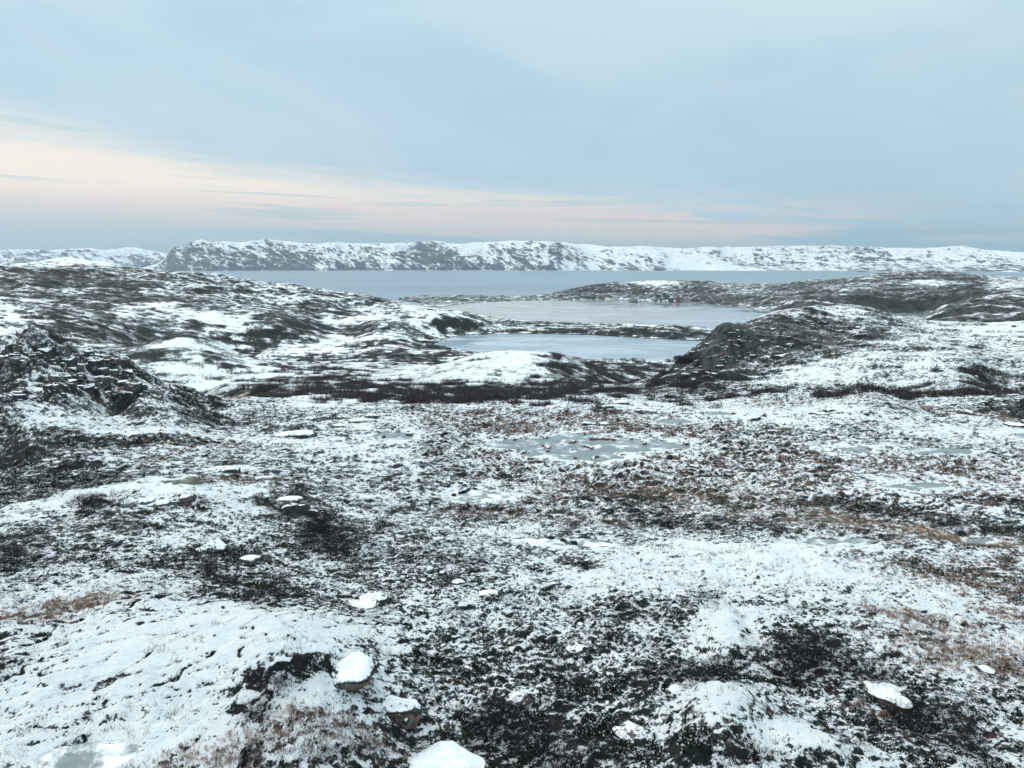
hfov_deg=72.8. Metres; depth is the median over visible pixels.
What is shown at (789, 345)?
rock block
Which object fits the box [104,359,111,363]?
rock block
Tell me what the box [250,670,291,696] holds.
dwarf birch
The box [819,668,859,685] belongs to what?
dwarf birch
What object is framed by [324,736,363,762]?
dwarf birch
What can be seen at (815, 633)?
dwarf birch
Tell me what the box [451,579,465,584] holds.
boulder
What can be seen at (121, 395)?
rock block
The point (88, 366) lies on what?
rock block
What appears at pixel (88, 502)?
dwarf birch
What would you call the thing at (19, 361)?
rock block
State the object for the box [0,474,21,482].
dwarf birch
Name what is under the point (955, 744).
dwarf birch
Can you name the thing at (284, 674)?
dwarf birch
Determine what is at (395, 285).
sea
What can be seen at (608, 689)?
heather
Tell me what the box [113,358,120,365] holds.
rock block
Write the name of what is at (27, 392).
rock block
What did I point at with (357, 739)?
dwarf birch
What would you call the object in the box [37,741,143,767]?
pond
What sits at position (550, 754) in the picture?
dwarf birch
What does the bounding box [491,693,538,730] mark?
dwarf birch
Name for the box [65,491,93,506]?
dwarf birch
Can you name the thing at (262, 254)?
distant mountains
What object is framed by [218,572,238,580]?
dwarf birch
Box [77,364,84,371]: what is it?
rock block
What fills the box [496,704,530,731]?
dwarf birch
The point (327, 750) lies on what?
dwarf birch
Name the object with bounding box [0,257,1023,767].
ground
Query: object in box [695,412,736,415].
pond
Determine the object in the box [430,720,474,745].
juniper
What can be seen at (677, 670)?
dwarf birch
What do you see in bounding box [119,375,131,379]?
rock block
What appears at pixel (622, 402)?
stone
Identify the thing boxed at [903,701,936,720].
dwarf birch
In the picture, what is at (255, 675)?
dwarf birch
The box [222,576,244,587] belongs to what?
dwarf birch
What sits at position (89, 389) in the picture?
rock block
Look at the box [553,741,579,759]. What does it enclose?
dwarf birch
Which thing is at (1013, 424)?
boulder
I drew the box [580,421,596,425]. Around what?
stone
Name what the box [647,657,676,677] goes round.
dwarf birch
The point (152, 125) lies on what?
sky
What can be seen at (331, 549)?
dwarf birch
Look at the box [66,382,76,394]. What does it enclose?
rock block
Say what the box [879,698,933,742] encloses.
dwarf birch
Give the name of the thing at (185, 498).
boulder
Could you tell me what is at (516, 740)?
dwarf birch
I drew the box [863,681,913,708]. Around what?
boulder
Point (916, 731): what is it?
dwarf birch
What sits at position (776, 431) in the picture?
stone
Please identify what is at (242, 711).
dwarf birch
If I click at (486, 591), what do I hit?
boulder
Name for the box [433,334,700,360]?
lake
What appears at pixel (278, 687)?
dwarf birch
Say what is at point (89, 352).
rock block
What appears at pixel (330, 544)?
dwarf birch
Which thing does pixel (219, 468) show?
boulder
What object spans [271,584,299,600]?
dwarf birch
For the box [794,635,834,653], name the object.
dwarf birch
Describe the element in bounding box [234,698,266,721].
dwarf birch
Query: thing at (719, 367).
rock block
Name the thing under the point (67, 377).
rock block
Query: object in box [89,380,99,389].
rock block
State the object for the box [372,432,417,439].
pond
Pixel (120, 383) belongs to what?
rock block
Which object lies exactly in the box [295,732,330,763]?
dwarf birch
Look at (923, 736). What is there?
dwarf birch
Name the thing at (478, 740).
dwarf birch
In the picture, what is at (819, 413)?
stone
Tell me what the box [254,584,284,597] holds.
dwarf birch
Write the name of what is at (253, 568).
dwarf birch
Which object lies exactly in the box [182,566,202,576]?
dwarf birch
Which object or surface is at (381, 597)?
boulder
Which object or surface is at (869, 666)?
dwarf birch
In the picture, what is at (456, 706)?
dwarf birch
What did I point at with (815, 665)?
dwarf birch
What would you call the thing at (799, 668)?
dwarf birch
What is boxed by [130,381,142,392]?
rock block
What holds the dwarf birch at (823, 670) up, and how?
on the ground at (138, 319)
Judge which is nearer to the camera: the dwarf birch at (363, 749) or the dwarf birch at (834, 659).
the dwarf birch at (363, 749)
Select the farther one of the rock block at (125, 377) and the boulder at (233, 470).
the rock block at (125, 377)
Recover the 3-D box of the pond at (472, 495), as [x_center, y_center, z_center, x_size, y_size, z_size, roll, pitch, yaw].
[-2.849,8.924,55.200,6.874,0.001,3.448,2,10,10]
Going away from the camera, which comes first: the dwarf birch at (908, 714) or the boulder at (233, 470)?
the dwarf birch at (908, 714)
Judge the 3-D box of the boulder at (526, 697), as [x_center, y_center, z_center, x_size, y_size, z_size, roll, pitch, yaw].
[0.216,11.708,25.684,0.851,0.513,0.800,8,12,39]
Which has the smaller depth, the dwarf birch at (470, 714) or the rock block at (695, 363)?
the dwarf birch at (470, 714)
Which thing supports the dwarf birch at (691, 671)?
on the ground at (138, 319)
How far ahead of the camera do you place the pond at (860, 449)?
71.31 m
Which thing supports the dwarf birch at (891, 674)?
on the ground at (138, 319)
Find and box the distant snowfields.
[614,245,1023,271]
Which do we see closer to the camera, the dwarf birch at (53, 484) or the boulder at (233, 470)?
the dwarf birch at (53, 484)
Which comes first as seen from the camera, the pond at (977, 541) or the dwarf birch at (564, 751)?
the dwarf birch at (564, 751)
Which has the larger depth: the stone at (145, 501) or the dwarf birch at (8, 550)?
the stone at (145, 501)
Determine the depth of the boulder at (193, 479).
46.86 m
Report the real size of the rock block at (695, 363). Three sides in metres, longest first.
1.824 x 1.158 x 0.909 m
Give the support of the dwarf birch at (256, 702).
on the ground at (138, 319)
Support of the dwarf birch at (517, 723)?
on the ground at (138, 319)
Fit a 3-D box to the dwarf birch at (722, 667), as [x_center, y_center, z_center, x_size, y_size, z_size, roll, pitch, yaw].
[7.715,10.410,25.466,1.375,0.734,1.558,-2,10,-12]
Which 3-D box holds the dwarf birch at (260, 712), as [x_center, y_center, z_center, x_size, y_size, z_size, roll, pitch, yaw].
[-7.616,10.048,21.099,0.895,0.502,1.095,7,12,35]
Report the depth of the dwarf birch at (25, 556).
34.91 m
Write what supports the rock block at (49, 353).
on the ground at (138, 319)
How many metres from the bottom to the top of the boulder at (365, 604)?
0.362 m
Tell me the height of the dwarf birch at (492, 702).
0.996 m
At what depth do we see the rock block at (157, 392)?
80.68 m
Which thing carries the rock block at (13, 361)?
on the rock block
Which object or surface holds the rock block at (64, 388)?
on the ground at (138, 319)
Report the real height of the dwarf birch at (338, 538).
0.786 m
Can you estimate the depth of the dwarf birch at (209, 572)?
33.65 m
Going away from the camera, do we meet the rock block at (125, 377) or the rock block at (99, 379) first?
the rock block at (99, 379)
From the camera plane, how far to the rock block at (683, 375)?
136.01 m
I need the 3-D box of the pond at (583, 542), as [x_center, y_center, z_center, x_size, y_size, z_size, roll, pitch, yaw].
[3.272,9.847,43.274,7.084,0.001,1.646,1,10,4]
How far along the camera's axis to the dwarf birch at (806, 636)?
27.58 m
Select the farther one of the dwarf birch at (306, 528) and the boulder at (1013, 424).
the boulder at (1013, 424)
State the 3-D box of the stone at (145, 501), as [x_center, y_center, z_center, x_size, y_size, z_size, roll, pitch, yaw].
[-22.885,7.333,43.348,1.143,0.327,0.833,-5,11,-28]
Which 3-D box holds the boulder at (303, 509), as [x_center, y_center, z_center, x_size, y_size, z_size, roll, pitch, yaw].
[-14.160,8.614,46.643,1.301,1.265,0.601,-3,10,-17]
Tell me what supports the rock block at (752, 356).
on the ground at (138, 319)
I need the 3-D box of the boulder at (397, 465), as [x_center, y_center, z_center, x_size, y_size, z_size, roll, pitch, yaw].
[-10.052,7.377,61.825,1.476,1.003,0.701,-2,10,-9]
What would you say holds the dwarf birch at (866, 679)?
on the ground at (138, 319)
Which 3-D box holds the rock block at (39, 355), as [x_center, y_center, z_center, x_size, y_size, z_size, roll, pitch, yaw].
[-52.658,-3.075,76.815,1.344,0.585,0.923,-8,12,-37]
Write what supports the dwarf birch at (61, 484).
on the ground at (138, 319)
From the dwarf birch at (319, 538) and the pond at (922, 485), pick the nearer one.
the dwarf birch at (319, 538)
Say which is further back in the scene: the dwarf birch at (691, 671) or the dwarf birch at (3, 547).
the dwarf birch at (3, 547)
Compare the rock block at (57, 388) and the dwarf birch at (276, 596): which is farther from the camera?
the rock block at (57, 388)
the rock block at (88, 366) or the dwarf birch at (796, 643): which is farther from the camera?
the rock block at (88, 366)
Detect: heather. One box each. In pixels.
[0,333,1023,520]
[0,459,1023,767]
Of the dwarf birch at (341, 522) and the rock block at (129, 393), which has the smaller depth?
the dwarf birch at (341, 522)
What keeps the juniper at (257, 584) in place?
on the ground at (138, 319)
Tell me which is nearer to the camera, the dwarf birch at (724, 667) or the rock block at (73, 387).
the dwarf birch at (724, 667)
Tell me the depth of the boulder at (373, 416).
87.23 m
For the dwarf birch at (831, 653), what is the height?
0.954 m
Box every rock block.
[0,355,7,364]
[9,354,20,357]
[9,358,19,364]
[12,345,22,351]
[12,394,26,399]
[15,360,25,368]
[19,362,25,367]
[22,390,30,395]
[29,353,42,357]
[37,346,56,360]
[42,384,63,392]
[48,375,59,380]
[60,385,70,393]
[61,375,71,378]
[64,354,77,369]
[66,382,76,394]
[67,367,76,373]
[68,379,78,383]
[73,353,82,358]
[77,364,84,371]
[82,350,94,355]
[84,364,92,372]
[84,383,95,399]
[88,357,103,368]
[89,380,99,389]
[91,369,99,375]
[92,375,104,382]
[95,376,111,390]
[95,387,99,397]
[98,367,109,375]
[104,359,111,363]
[109,369,118,377]
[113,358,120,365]
[115,392,126,399]
[117,380,128,386]
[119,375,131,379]
[120,391,132,396]
[121,359,128,364]
[121,369,132,375]
[123,382,131,391]
[129,386,135,392]
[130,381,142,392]
[152,390,163,397]
[680,373,689,378]
[692,361,698,366]
[702,375,710,379]
[715,365,724,369]
[728,332,735,336]
[731,344,740,349]
[749,354,756,358]
[773,354,786,358]
[785,343,793,348]
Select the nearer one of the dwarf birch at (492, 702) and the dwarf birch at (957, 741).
the dwarf birch at (957, 741)
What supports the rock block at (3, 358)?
on the ground at (138, 319)
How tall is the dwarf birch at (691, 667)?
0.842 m
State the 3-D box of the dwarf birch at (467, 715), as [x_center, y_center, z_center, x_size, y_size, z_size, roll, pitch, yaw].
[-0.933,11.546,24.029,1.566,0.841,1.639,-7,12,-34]
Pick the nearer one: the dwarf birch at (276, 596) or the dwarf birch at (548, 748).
the dwarf birch at (548, 748)
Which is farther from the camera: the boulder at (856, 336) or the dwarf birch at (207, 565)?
the boulder at (856, 336)
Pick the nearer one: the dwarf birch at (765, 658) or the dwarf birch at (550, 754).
the dwarf birch at (550, 754)
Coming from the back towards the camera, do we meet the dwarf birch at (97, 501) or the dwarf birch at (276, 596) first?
the dwarf birch at (97, 501)
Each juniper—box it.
[243,580,267,587]
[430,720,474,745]
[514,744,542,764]
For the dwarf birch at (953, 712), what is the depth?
23.47 m
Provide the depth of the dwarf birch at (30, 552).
34.68 m
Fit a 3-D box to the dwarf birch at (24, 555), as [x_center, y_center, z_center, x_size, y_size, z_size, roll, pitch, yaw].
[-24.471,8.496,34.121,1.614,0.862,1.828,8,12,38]
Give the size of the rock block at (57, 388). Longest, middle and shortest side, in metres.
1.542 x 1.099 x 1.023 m
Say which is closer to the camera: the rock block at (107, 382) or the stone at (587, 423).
the rock block at (107, 382)
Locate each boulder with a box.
[146,499,170,506]
[172,474,202,484]
[179,494,195,502]
[194,539,227,552]
[206,466,231,471]
[223,467,240,472]
[239,555,261,561]
[253,475,274,480]
[270,430,315,438]
[277,496,303,503]
[281,504,298,515]
[291,503,309,515]
[307,509,317,516]
[331,651,379,691]
[335,414,350,419]
[347,598,379,611]
[348,418,367,422]
[358,591,388,601]
[364,414,380,418]
[383,695,422,729]
[391,462,403,468]
[407,741,486,767]
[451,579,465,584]
[456,603,466,609]
[478,589,497,595]
[506,691,531,707]
[566,643,586,653]
[600,405,613,408]
[612,720,643,740]
[665,684,687,692]
[778,425,793,430]
[852,334,860,337]
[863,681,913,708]
[953,409,974,414]
[974,665,995,675]
[1003,422,1023,427]
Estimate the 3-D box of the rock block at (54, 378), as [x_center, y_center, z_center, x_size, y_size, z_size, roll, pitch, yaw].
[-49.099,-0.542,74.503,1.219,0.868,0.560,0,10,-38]
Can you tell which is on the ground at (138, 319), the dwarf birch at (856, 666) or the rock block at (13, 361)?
the dwarf birch at (856, 666)
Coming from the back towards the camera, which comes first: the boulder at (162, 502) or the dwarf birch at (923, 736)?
the boulder at (162, 502)
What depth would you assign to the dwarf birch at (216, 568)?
33.91 m
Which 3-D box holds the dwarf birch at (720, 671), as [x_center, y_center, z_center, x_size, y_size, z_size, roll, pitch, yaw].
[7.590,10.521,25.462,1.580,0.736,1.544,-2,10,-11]
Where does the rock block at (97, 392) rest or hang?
on the ground at (138, 319)
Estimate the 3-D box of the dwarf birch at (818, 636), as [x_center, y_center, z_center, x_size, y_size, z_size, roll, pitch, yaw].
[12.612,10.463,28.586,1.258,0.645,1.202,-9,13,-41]
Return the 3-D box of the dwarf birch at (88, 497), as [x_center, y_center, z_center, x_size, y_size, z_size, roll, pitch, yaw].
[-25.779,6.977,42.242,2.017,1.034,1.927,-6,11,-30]
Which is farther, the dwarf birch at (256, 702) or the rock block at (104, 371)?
the rock block at (104, 371)
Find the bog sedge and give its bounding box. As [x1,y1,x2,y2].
[74,400,1023,605]
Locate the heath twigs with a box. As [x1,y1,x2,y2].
[0,483,1023,767]
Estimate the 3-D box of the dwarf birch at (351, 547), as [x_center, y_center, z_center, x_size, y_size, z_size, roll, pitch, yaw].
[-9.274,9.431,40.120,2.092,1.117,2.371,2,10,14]
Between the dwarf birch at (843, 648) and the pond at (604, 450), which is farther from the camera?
the pond at (604, 450)
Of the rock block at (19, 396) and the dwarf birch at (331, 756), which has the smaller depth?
the dwarf birch at (331, 756)
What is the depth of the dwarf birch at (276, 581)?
32.65 m
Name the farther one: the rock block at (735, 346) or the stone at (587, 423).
the rock block at (735, 346)
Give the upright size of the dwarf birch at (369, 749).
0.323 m
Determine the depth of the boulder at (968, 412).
91.42 m
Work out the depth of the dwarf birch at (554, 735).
22.75 m
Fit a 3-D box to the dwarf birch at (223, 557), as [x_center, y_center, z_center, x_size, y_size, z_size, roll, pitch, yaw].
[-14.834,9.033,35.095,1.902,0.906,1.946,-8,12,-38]
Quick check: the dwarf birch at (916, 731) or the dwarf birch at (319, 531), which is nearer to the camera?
the dwarf birch at (916, 731)
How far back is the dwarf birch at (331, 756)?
19.70 m
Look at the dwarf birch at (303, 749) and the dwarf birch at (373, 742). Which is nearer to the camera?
the dwarf birch at (303, 749)
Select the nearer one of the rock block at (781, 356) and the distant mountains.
the rock block at (781, 356)
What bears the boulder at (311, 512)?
on the ground at (138, 319)
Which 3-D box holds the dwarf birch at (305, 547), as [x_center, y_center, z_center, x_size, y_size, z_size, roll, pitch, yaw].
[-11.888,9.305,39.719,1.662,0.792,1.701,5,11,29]
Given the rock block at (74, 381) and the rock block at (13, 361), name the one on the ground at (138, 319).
the rock block at (74, 381)
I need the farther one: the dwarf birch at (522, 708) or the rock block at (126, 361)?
the rock block at (126, 361)
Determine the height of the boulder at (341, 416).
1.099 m
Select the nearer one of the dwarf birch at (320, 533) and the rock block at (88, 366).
the dwarf birch at (320, 533)
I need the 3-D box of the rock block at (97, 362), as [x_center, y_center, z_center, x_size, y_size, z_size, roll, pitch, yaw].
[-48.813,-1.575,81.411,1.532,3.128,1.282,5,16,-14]
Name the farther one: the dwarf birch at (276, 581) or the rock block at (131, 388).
the rock block at (131, 388)
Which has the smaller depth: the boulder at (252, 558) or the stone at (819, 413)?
the boulder at (252, 558)
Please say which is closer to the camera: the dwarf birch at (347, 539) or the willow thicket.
the dwarf birch at (347, 539)
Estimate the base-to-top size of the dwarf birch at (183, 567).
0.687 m
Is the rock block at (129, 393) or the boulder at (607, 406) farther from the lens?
the boulder at (607, 406)
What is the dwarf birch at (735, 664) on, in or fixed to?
on the ground at (138, 319)
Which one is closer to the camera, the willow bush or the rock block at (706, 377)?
the rock block at (706, 377)
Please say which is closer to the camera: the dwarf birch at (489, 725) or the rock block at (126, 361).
the dwarf birch at (489, 725)
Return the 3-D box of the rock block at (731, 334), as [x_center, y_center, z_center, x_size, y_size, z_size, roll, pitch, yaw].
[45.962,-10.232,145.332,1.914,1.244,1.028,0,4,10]
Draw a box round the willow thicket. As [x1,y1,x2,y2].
[7,279,1023,418]
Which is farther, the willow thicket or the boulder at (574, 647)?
the willow thicket
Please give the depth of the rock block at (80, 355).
82.22 m
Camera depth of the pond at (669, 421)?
86.80 m
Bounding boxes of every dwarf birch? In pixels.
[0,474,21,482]
[0,540,29,556]
[0,542,26,563]
[0,546,34,563]
[1,549,26,565]
[4,542,54,565]
[5,549,40,561]
[28,468,55,480]
[42,479,68,489]
[45,486,70,496]
[52,479,75,487]
[63,492,109,509]
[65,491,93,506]
[71,491,103,506]
[78,493,108,506]
[169,561,199,575]
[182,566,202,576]
[195,566,218,577]
[196,559,222,572]
[197,558,231,577]
[199,551,236,571]
[215,572,246,584]
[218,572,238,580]
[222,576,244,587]
[232,703,255,720]
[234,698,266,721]
[237,585,272,606]
[239,567,257,577]
[240,695,269,712]
[241,665,273,688]
[244,572,261,581]
[245,704,278,722]
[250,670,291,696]
[251,701,277,721]
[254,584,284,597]
[258,677,298,700]
[262,573,288,588]
[262,589,291,606]
[263,674,289,690]
[264,577,296,596]
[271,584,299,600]
[272,668,306,687]
[290,538,316,552]
[293,743,317,762]
[294,523,314,536]
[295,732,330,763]
[301,524,333,537]
[303,523,337,542]
[304,532,334,545]
[313,539,348,557]
[315,538,343,553]
[316,513,345,529]
[317,540,344,555]
[318,746,339,764]
[319,742,342,758]
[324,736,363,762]
[325,532,351,544]
[333,532,357,544]
[333,538,374,557]
[342,731,368,749]
[351,741,369,755]
[363,742,381,754]
[364,735,383,749]
[445,702,481,729]
[454,698,492,727]
[458,701,507,733]
[463,729,495,752]
[469,710,504,738]
[470,712,504,741]
[472,691,525,724]
[474,712,515,736]
[482,701,534,738]
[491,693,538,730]
[492,719,535,748]
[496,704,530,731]
[502,729,533,756]
[509,726,557,767]
[512,714,567,755]
[518,730,578,767]
[524,714,582,762]
[536,709,583,741]
[542,737,588,767]
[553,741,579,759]
[631,652,674,680]
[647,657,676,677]
[664,660,692,677]
[670,656,715,687]
[674,654,713,679]
[687,661,708,676]
[702,656,741,680]
[703,652,740,678]
[703,654,741,681]
[709,656,739,675]
[721,656,750,673]
[738,636,802,671]
[766,651,827,681]
[769,625,815,651]
[772,637,831,674]
[782,632,813,655]
[794,634,822,652]
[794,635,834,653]
[795,626,832,646]
[804,630,829,643]
[806,657,828,671]
[806,662,830,674]
[808,638,857,665]
[809,624,866,664]
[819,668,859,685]
[826,651,850,668]
[838,655,872,675]
[845,659,890,685]
[847,653,894,677]
[871,655,906,675]
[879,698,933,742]
[889,703,933,727]
[897,712,962,750]
[898,701,930,718]
[898,718,933,741]
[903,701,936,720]
[916,698,974,728]
[926,695,978,731]
[928,724,962,745]
[933,729,975,749]
[939,729,981,759]
[945,706,996,751]
[945,732,1003,766]
[953,728,992,748]
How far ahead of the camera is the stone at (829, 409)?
90.88 m
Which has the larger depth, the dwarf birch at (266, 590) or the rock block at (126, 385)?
the rock block at (126, 385)
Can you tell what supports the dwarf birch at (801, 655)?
on the ground at (138, 319)
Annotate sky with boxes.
[0,0,1023,253]
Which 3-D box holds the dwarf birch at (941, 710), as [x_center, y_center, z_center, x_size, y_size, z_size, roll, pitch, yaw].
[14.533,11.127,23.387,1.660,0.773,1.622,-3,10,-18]
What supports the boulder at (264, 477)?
on the ground at (138, 319)
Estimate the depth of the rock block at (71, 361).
78.98 m
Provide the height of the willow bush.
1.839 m
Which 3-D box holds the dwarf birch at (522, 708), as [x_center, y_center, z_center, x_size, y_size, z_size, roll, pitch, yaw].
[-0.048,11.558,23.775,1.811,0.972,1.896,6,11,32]
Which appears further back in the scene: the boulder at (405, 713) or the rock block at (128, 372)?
the rock block at (128, 372)
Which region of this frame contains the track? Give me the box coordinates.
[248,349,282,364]
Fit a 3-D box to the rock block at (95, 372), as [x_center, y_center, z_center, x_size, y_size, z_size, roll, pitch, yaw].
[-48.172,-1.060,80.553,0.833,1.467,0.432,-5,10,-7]
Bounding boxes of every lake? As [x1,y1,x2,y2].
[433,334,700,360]
[437,300,924,328]
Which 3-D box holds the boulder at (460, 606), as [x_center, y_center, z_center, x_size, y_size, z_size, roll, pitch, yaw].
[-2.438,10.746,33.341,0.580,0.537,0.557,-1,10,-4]
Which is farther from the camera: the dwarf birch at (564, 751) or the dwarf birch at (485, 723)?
the dwarf birch at (485, 723)
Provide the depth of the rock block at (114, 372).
83.54 m
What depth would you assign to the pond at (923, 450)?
70.55 m
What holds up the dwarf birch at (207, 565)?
on the ground at (138, 319)
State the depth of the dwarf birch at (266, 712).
21.08 m
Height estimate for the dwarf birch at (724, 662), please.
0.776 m
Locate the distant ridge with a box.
[0,247,167,267]
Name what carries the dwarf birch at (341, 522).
on the ground at (138, 319)
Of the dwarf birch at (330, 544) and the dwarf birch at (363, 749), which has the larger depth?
the dwarf birch at (330, 544)
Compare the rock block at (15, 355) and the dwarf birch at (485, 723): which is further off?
the rock block at (15, 355)
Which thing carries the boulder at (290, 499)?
on the ground at (138, 319)
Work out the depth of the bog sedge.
64.55 m
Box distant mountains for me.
[143,239,765,270]
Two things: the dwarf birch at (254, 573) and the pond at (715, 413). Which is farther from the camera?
the pond at (715, 413)
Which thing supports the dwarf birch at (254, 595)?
on the ground at (138, 319)
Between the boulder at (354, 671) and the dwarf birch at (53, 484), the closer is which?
the boulder at (354, 671)
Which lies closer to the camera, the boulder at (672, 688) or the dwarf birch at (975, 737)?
the dwarf birch at (975, 737)
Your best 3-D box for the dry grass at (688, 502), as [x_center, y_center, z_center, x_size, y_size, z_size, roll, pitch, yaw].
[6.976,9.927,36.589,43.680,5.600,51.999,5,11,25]
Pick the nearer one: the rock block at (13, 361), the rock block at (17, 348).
the rock block at (13, 361)
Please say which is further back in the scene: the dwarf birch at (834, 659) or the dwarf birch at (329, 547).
the dwarf birch at (329, 547)
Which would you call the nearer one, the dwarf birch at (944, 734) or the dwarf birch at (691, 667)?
the dwarf birch at (944, 734)
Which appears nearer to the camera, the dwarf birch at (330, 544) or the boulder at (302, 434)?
the dwarf birch at (330, 544)
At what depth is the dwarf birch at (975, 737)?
22.11 m
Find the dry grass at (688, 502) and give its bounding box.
[0,470,1023,767]
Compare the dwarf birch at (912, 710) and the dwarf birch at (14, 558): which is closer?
the dwarf birch at (912, 710)
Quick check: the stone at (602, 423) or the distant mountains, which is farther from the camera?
the distant mountains
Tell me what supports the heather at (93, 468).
on the ground at (138, 319)
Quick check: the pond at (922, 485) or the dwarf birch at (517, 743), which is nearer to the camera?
the dwarf birch at (517, 743)
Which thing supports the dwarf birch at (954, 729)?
on the ground at (138, 319)
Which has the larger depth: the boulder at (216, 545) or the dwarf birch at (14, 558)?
the boulder at (216, 545)
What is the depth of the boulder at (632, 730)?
23.61 m
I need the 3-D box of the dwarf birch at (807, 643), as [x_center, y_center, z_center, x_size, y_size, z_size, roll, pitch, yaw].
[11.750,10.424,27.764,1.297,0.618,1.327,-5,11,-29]
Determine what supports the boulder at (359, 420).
on the ground at (138, 319)
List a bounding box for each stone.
[137,498,154,504]
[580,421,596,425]
[597,422,608,424]
[612,400,633,404]
[767,430,781,433]
[808,412,829,414]
[823,408,839,411]
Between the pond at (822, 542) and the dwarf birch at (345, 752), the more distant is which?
the pond at (822, 542)
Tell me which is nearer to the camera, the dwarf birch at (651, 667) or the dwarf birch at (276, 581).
the dwarf birch at (651, 667)
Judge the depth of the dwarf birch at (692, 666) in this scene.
26.08 m
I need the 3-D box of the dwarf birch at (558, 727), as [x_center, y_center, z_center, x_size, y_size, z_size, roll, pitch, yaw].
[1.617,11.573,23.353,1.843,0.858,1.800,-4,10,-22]
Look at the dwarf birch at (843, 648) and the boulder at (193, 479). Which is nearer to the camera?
the dwarf birch at (843, 648)
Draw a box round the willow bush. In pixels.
[694,355,707,362]
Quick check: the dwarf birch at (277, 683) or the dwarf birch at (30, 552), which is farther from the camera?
the dwarf birch at (30, 552)
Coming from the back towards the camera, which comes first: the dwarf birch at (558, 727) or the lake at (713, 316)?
the lake at (713, 316)
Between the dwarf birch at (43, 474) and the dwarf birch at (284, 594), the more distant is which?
the dwarf birch at (43, 474)
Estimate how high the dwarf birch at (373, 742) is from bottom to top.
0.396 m
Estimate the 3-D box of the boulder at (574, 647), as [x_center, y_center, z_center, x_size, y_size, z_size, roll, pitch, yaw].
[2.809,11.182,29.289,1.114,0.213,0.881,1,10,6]
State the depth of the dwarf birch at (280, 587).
30.91 m
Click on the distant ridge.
(134, 257)
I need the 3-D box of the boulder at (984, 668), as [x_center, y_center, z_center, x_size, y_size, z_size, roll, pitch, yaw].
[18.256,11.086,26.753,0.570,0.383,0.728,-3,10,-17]
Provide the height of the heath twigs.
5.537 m
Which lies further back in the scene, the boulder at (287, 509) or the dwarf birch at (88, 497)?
the boulder at (287, 509)
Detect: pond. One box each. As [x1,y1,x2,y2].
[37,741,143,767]
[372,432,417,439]
[448,489,517,501]
[480,433,690,461]
[514,538,612,546]
[657,419,691,423]
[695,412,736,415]
[805,538,878,545]
[836,446,870,453]
[882,482,949,489]
[905,447,980,454]
[967,538,993,544]
[1008,433,1023,437]
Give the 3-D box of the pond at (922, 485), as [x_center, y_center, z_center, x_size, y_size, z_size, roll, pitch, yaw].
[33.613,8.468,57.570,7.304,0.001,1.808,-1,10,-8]
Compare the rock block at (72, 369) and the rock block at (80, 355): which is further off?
the rock block at (80, 355)
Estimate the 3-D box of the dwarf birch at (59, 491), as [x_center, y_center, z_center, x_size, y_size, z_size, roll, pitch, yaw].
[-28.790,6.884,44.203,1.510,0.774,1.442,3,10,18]
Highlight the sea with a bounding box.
[185,270,1023,304]
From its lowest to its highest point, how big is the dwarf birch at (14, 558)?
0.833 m
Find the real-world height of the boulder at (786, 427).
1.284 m
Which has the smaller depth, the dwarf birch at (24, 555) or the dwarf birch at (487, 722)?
the dwarf birch at (487, 722)
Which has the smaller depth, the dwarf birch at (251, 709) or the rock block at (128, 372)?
the dwarf birch at (251, 709)
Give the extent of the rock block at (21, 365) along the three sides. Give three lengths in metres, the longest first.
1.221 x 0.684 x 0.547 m
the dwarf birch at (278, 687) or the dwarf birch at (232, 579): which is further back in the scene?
the dwarf birch at (232, 579)
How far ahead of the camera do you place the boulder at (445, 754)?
21.66 m
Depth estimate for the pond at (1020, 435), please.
78.83 m
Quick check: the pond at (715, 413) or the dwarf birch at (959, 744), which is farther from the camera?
the pond at (715, 413)
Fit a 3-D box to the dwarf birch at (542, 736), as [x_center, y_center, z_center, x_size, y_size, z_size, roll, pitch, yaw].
[0.946,11.659,22.895,1.898,1.013,2.150,1,10,5]

